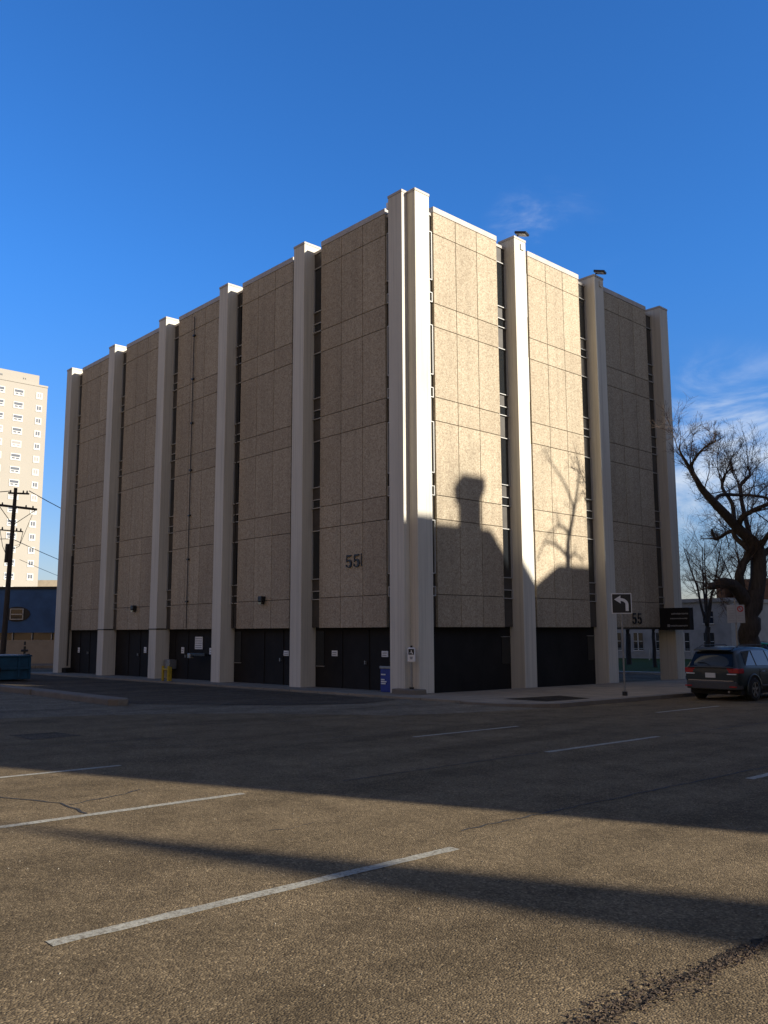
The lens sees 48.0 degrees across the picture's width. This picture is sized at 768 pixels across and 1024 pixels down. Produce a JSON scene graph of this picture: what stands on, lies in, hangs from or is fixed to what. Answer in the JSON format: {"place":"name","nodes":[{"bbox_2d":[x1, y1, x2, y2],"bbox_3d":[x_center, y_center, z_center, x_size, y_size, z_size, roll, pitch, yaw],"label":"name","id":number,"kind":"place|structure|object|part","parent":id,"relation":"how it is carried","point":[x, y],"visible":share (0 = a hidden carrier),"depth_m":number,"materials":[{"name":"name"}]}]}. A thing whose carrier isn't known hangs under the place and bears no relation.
{"place":"outdoors","nodes":[
{"label":"outdoors","id":0,"kind":"place"},
{"bbox_2d":[0,668,660,718],"bbox_3d":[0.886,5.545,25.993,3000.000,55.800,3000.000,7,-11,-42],"label":"ground","id":1,"kind":"structure","parent":0,"point":[15,705],"depth_m":21.16,"materials":[{"name":"grey asphalt"}]},
{"bbox_2d":[0,684,43,694],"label":"concrete curb","id":2,"kind":"structure","parent":1,"relation":"on","point":[15,689],"depth_m":27.83,"materials":[{"name":"grey concrete"}]},
{"bbox_2d":[0,368,47,586],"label":"apartment tower","id":3,"kind":"structure","parent":1,"relation":"on","point":[23,403],"depth_m":184.22,"materials":[{"name":"paint"}]},
{"bbox_2d":[0,386,4,392],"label":"window","id":4,"kind":"structure","parent":3,"relation":"in","point":[2,388],"depth_m":183.17,"materials":[{"name":"grey glass"}]},
{"bbox_2d":[3,572,13,579],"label":"window","id":5,"kind":"structure","parent":3,"relation":"in","point":[12,576],"depth_m":179.71,"materials":[{"name":"grey"}]},
{"bbox_2d":[6,532,15,539],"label":"window","id":6,"kind":"structure","parent":3,"relation":"in","point":[7,533],"depth_m":180.99,"materials":[{"name":"grey"}]},
{"bbox_2d":[6,519,16,525],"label":"window","id":7,"kind":"structure","parent":3,"relation":"in","point":[8,523],"depth_m":181.30,"materials":[{"name":"grey"}]},
{"bbox_2d":[7,507,17,512],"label":"window","id":8,"kind":"structure","parent":3,"relation":"in","point":[8,509],"depth_m":181.72,"materials":[{"name":"grey glass"}]},
{"bbox_2d":[8,494,17,499],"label":"window","id":9,"kind":"structure","parent":3,"relation":"in","point":[10,496],"depth_m":182.10,"materials":[{"name":"grey"}]},
{"bbox_2d":[9,479,18,486],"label":"window","id":10,"kind":"structure","parent":3,"relation":"in","point":[12,482],"depth_m":182.81,"materials":[{"name":"grey glass"}]},
{"bbox_2d":[9,466,19,473],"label":"window","id":11,"kind":"structure","parent":3,"relation":"in","point":[13,469],"depth_m":183.17,"materials":[{"name":"grey glass"}]},
{"bbox_2d":[10,453,20,460],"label":"window","id":12,"kind":"structure","parent":3,"relation":"in","point":[13,456],"depth_m":183.53,"materials":[{"name":"grey"}]},
{"bbox_2d":[11,440,20,447],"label":"window","id":13,"kind":"structure","parent":3,"relation":"in","point":[14,443],"depth_m":183.93,"materials":[{"name":"grey glass"}]},
{"bbox_2d":[12,427,21,434],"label":"window","id":14,"kind":"structure","parent":3,"relation":"in","point":[15,430],"depth_m":184.38,"materials":[{"name":"grey glass"}]},
{"bbox_2d":[12,414,22,421],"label":"window","id":15,"kind":"structure","parent":3,"relation":"in","point":[19,418],"depth_m":184.74,"materials":[{"name":"grey glass"}]},
{"bbox_2d":[13,401,23,408],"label":"window","id":16,"kind":"structure","parent":3,"relation":"in","point":[19,405],"depth_m":185.08,"materials":[{"name":"grey"}]},
{"bbox_2d":[14,388,23,396],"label":"window","id":17,"kind":"structure","parent":3,"relation":"in","point":[19,392],"depth_m":185.51,"materials":[{"name":"grey glass"}]},
{"bbox_2d":[26,573,32,580],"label":"window","id":18,"kind":"structure","parent":3,"relation":"in","point":[29,576],"depth_m":183.03,"materials":[{"name":"grey"}]},
{"bbox_2d":[27,560,33,566],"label":"window","id":19,"kind":"structure","parent":3,"relation":"in","point":[28,561],"depth_m":183.39,"materials":[{"name":"grey"}]},
{"bbox_2d":[28,534,34,540],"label":"window","id":20,"kind":"structure","parent":3,"relation":"in","point":[31,536],"depth_m":184.16,"materials":[{"name":"grey"}]},
{"bbox_2d":[28,547,34,553],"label":"window","id":21,"kind":"structure","parent":3,"relation":"in","point":[30,551],"depth_m":183.77,"materials":[{"name":"grey"}]},
{"bbox_2d":[29,521,35,527],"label":"window","id":22,"kind":"structure","parent":3,"relation":"in","point":[32,524],"depth_m":184.56,"materials":[{"name":"grey"}]},
{"bbox_2d":[31,494,36,501],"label":"window","id":23,"kind":"structure","parent":3,"relation":"in","point":[33,497],"depth_m":185.33,"materials":[{"name":"grey"}]},
{"bbox_2d":[31,482,37,488],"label":"window","id":24,"kind":"structure","parent":3,"relation":"in","point":[34,485],"depth_m":185.74,"materials":[{"name":"grey glass"}]},
{"bbox_2d":[32,469,38,475],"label":"window","id":25,"kind":"structure","parent":3,"relation":"in","point":[35,472],"depth_m":186.14,"materials":[{"name":"grey glass"}]},
{"bbox_2d":[33,456,38,462],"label":"window","id":26,"kind":"structure","parent":3,"relation":"in","point":[35,458],"depth_m":186.51,"materials":[{"name":"grey glass"}]},
{"bbox_2d":[33,443,39,449],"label":"window","id":27,"kind":"structure","parent":3,"relation":"in","point":[36,446],"depth_m":186.85,"materials":[{"name":"grey glass"}]},
{"bbox_2d":[34,430,40,437],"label":"window","id":28,"kind":"structure","parent":3,"relation":"in","point":[36,433],"depth_m":187.24,"materials":[{"name":"grey"}]},
{"bbox_2d":[35,417,40,424],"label":"window","id":29,"kind":"structure","parent":3,"relation":"in","point":[37,420],"depth_m":187.65,"materials":[{"name":"grey glass"}]},
{"bbox_2d":[35,405,41,411],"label":"window","id":30,"kind":"structure","parent":3,"relation":"in","point":[38,408],"depth_m":188.02,"materials":[{"name":"grey glass"}]},
{"bbox_2d":[36,392,42,399],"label":"window","id":31,"kind":"structure","parent":3,"relation":"in","point":[38,395],"depth_m":188.43,"materials":[{"name":"grey"}]},
{"bbox_2d":[0,586,56,667],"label":"blue building","id":32,"kind":"structure","parent":1,"relation":"on","point":[32,616],"depth_m":59.72,"materials":[{"name":"blue painted stucco"},{"name":"tan stucco"},{"name":"dark glass"}]},
{"bbox_2d":[38,580,56,586],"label":"tan building","id":33,"kind":"structure","parent":1,"relation":"on","point":[45,583],"depth_m":228.45,"materials":[{"name":"paint"}]},
{"bbox_2d":[31,689,128,705],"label":"concrete curb","id":34,"kind":"structure","parent":1,"relation":"on","point":[93,698],"depth_m":23.66,"materials":[{"name":"grey concrete"}]},
{"bbox_2d":[0,674,397,704],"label":"parking lot","id":35,"kind":"structure","parent":1,"relation":"on","point":[135,694],"depth_m":27.36,"materials":[{"name":"grey asphalt"}]},
{"bbox_2d":[0,654,31,679],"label":"dumpster","id":36,"kind":"object","parent":35,"relation":"on","point":[14,666],"visible":1,"depth_m":36.51,"materials":[{"name":"blue paint"}]},
{"bbox_2d":[0,488,36,653],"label":"utility pole","id":37,"kind":"object","parent":35,"relation":"on","point":[8,558],"visible":0.98,"depth_m":43.96,"materials":[{"name":"brown wood"}]},
{"bbox_2d":[13,539,56,558],"bbox_3d":[-20.532,4.724,65.184,0.033,0.784,43.434,0,-8,-4],"label":"wire","id":38,"kind":"object","parent":37,"relation":"attached to","point":[33,548],"visible":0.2,"depth_m":46.92,"materials":[{"name":"black paint"}]},
{"bbox_2d":[21,641,27,679],"bbox_3d":[-15.935,6.570,38.203,0.283,1.660,0.100,-1,-8,2],"label":"standpipe","id":39,"kind":"object","parent":35,"relation":"on","point":[24,650],"visible":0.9,"depth_m":38.24,"materials":[{"name":"grey metal"}]},
{"bbox_2d":[31,672,406,697],"bbox_3d":[-8.687,7.132,36.086,2.100,0.441,28.000,7,-11,-42],"label":"apron","id":40,"kind":"object","parent":1,"relation":"on","point":[352,692],"visible":0.43,"depth_m":31.79,"materials":[{"name":"concrete"}]},
{"bbox_2d":[161,666,171,680],"bbox_3d":[-8.861,6.615,35.378,0.310,0.612,0.570,7,-11,-42],"label":"safety barrier","id":41,"kind":"object","parent":40,"relation":"on","point":[168,669],"visible":0.95,"depth_m":35.38,"materials":[{"name":"yellow paint"}]},
{"bbox_2d":[379,666,389,691],"bbox_3d":[0.199,5.250,27.154,0.440,0.799,0.540,7,-11,-42],"label":"newspaper box","id":42,"kind":"object","parent":40,"relation":"on","point":[385,678],"visible":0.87,"depth_m":27.02,"materials":[{"name":"blue paint"}]},
{"bbox_2d":[53,187,693,693],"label":"office building","id":43,"kind":"structure","parent":1,"relation":"on","point":[359,453],"depth_m":32.69,"materials":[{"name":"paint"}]},
{"bbox_2d":[79,632,90,673],"bbox_3d":[-15.481,7.330,44.549,0.080,2.280,1.184,7,-11,-42],"label":"door","id":44,"kind":"structure","parent":43,"relation":"in","point":[80,632],"depth_m":44.29,"materials":[{"name":"metal"}]},
{"bbox_2d":[127,631,140,675],"bbox_3d":[-11.776,6.765,40.579,0.080,2.280,1.184,7,-11,-42],"label":"door","id":45,"kind":"structure","parent":43,"relation":"in","point":[138,654],"depth_m":40.39,"materials":[{"name":"metal"}]},
{"bbox_2d":[174,631,188,678],"bbox_3d":[-8.801,6.311,37.391,0.080,2.280,1.138,7,-11,-42],"label":"door","id":46,"kind":"structure","parent":43,"relation":"in","point":[175,631],"depth_m":37.21,"materials":[{"name":"metal"}]},
{"bbox_2d":[187,653,210,657],"bbox_3d":[-7.572,5.954,35.726,0.540,0.220,1.320,7,-11,-42],"label":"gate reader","id":47,"kind":"object","parent":43,"relation":"attached to","point":[190,655],"visible":0.96,"depth_m":35.58,"materials":[{"name":"grey metal"}]},
{"bbox_2d":[263,630,283,684],"bbox_3d":[-4.180,5.606,32.439,0.080,2.280,1.275,7,-11,-42],"label":"door","id":48,"kind":"structure","parent":43,"relation":"in","point":[280,659],"depth_m":32.23,"materials":[{"name":"metal"}]},
{"bbox_2d":[341,630,369,689],"bbox_3d":[-0.987,5.119,29.018,0.080,2.280,1.412,7,-11,-42],"label":"door frame","id":49,"kind":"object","parent":43,"relation":"in","point":[365,662],"depth_m":28.72,"materials":[{"name":"metal"}]},
{"bbox_2d":[392,688,426,694],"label":"concrete block","id":50,"kind":"structure","parent":1,"relation":"on","point":[407,691],"depth_m":25.87,"materials":[{"name":"grey concrete"}]},
{"bbox_2d":[408,646,414,688],"bbox_3d":[0.834,4.702,26.131,0.230,1.300,0.143,-1,-8,7],"label":"accessible parking sign","id":51,"kind":"object","parent":50,"relation":"on","point":[411,654],"visible":1,"depth_m":26.11,"materials":[{"name":"metal"}]},
{"bbox_2d":[619,671,685,674],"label":"lawn kerb","id":52,"kind":"structure","parent":1,"relation":"on","point":[645,673],"depth_m":43.62,"materials":[{"name":"white paint"}]},
{"bbox_2d":[617,598,767,658],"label":"stone building","id":53,"kind":"structure","parent":1,"relation":"on","point":[723,631],"depth_m":82.97,"materials":[{"name":"grey stone"}]},
{"bbox_2d":[617,633,621,650],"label":"window","id":54,"kind":"structure","parent":53,"relation":"in","point":[618,634],"depth_m":88.67,"materials":[{"name":"clear glass"}]},
{"bbox_2d":[633,633,643,650],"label":"window","id":55,"kind":"structure","parent":53,"relation":"in","point":[638,637],"depth_m":87.05,"materials":[{"name":"clear glass"}]},
{"bbox_2d":[656,633,659,650],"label":"window","id":56,"kind":"structure","parent":53,"relation":"in","point":[657,634],"depth_m":85.53,"materials":[{"name":"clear glass"}]},
{"bbox_2d":[683,633,690,651],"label":"window","id":57,"kind":"structure","parent":53,"relation":"in","point":[686,635],"depth_m":83.27,"materials":[{"name":"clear glass"}]},
{"bbox_2d":[702,611,713,623],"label":"window","id":58,"kind":"structure","parent":53,"relation":"in","point":[711,618],"depth_m":81.68,"materials":[{"name":"clear glass"}]},
{"bbox_2d":[704,633,714,646],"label":"window","id":59,"kind":"structure","parent":53,"relation":"in","point":[711,634],"depth_m":81.46,"materials":[{"name":"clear glass"}]},
{"bbox_2d":[716,578,767,598],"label":"brick building","id":60,"kind":"structure","parent":1,"relation":"on","point":[747,585],"depth_m":110.01,"materials":[{"name":"brick"}]},
{"bbox_2d":[738,642,767,649],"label":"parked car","id":61,"kind":"object","parent":1,"relation":"on","point":[765,645],"visible":0.05,"depth_m":69.34,"materials":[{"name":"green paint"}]},
{"bbox_2d":[0,693,767,1023],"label":"road","id":62,"kind":"structure","parent":0,"point":[674,877],"depth_m":6.18,"materials":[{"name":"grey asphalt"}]},
{"bbox_2d":[11,732,81,739],"bbox_3d":[-5.822,3.853,14.886,0.900,0.016,1.000,7,-11,-42],"label":"road patch","id":63,"kind":"object","parent":62,"relation":"on","point":[42,735],"visible":1,"depth_m":14.88,"materials":[{"name":"grey asphalt"}]},
{"bbox_2d":[0,706,767,945],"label":"lane marking","id":64,"kind":"object","parent":62,"relation":"on","point":[123,926],"visible":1,"depth_m":5.82,"materials":[{"name":"paint"}]},
{"bbox_2d":[1,718,767,830],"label":"road crack","id":65,"kind":"object","parent":62,"relation":"on","point":[78,809],"visible":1,"depth_m":9.28,"materials":[{"name":"black asphalt"}]},
{"bbox_2d":[460,692,713,707],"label":"kerb","id":66,"kind":"structure","parent":62,"relation":"on","point":[601,701],"depth_m":22.38,"materials":[{"name":"concrete"}]},
{"bbox_2d":[564,915,767,1023],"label":"asphalt crack","id":67,"kind":"object","parent":62,"relation":"on","point":[749,953],"visible":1,"depth_m":3.96,"materials":[{"name":"black asphalt"}]},
{"bbox_2d":[591,936,767,1023],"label":"gutter dirt","id":68,"kind":"structure","parent":62,"relation":"on","point":[754,942],"depth_m":4.09,"materials":[{"name":"soil"}]},
{"bbox_2d":[685,644,767,700],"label":"parked car","id":69,"kind":"object","parent":62,"relation":"on","point":[735,670],"visible":1,"depth_m":23.88,"materials":[{"name":"grey paint"}]},
{"bbox_3d":[9.129,4.084,24.001,0.308,0.387,1.274,7,-11,-41],"label":"rear window","id":70,"kind":"part","parent":69,"relation":"part of","materials":[{"name":"black glass"}]},
{"bbox_3d":[10.048,4.049,23.925,0.580,0.408,0.213,7,-11,-41],"label":"side window","id":71,"kind":"part","parent":69,"relation":"part of","materials":[{"name":"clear glass"}]},
{"bbox_3d":[10.618,4.126,24.422,0.791,0.429,0.204,7,-11,-41],"label":"side window","id":72,"kind":"part","parent":69,"relation":"part of","materials":[{"name":"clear glass"}]},
{"bbox_2d":[0,0,767,598],"label":"sky","id":73,"kind":"structure","parent":0,"point":[157,156],"materials":[{"name":"blue"}]},
{"bbox_2d":[386,679,690,702],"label":"sidewalk","id":74,"kind":"structure","parent":0,"point":[607,690],"depth_m":26.83,"materials":[{"name":"concrete"}]},
{"bbox_2d":[509,695,588,700],"bbox_3d":[4.679,5.175,23.981,2.400,0.036,1.550,7,-11,-42],"label":"tree pit","id":75,"kind":"object","parent":74,"relation":"on","point":[550,698],"visible":1,"depth_m":23.87,"materials":[{"name":"soil"}]},
{"bbox_2d":[611,593,631,695],"bbox_3d":[7.042,3.893,25.440,0.600,2.980,0.150,0,-8,0],"label":"turn sign","id":76,"kind":"object","parent":74,"relation":"on","point":[621,603],"visible":1,"depth_m":25.54,"materials":[{"name":"metal"}]},
{"bbox_2d":[649,396,767,647],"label":"elm tree","id":77,"kind":"object","parent":74,"relation":"on","point":[752,545],"visible":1,"depth_m":34.15,"materials":[{"name":"brown plant"}]},
{"bbox_2d":[727,600,744,645],"bbox_3d":[12.125,4.513,29.606,0.580,3.000,0.080,-1,-8,9],"label":"parking sign","id":78,"kind":"object","parent":74,"relation":"on","point":[735,614],"visible":0.95,"depth_m":29.70,"materials":[{"name":"metal"}]},
{"bbox_2d":[619,674,660,678],"bbox_3d":[-5.808,10.754,60.259,4.800,0.509,60.000,7,-11,-42],"label":"lane surface","id":79,"kind":"object","parent":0,"point":[639,676],"depth_m":40.88,"materials":[{"name":"grey asphalt"}]},
{"bbox_2d":[618,658,690,672],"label":"lawn","id":80,"kind":"structure","parent":0,"point":[642,665],"depth_m":57.85,"materials":[{"name":"green plant"}]},
{"bbox_2d":[626,629,631,664],"bbox_3d":[16.924,5.840,60.175,5.426,9.962,6.945,0,-8,1],"label":"bare tree","id":81,"kind":"object","parent":80,"relation":"on","point":[628,650],"visible":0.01,"depth_m":60.39,"materials":[{"name":"brown plant"}]},
{"bbox_2d":[618,648,691,659],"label":"railing","id":82,"kind":"object","parent":80,"relation":"on","point":[649,654],"visible":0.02,"depth_m":76.26,"materials":[{"name":"metal"}]},
{"bbox_2d":[652,544,694,666],"bbox_3d":[16.922,5.221,54.902,6.197,9.529,5.948,-2,-8,10],"label":"bare tree","id":83,"kind":"object","parent":80,"relation":"on","point":[654,650],"visible":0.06,"depth_m":53.53,"materials":[{"name":"brown plant"}]},
{"bbox_2d":[679,507,753,646],"bbox_3d":[22.668,5.147,60.006,6.071,11.209,6.520,0,-8,-2],"label":"bare tree","id":84,"kind":"object","parent":80,"relation":"on","point":[706,615],"visible":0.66,"depth_m":60.11,"materials":[{"name":"grey plant"}]},
{"bbox_2d":[699,504,767,595],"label":"bare tree","id":85,"kind":"object","parent":80,"relation":"on","point":[735,556],"visible":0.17,"depth_m":65.92,"materials":[{"name":"brown plant"}]}
]}

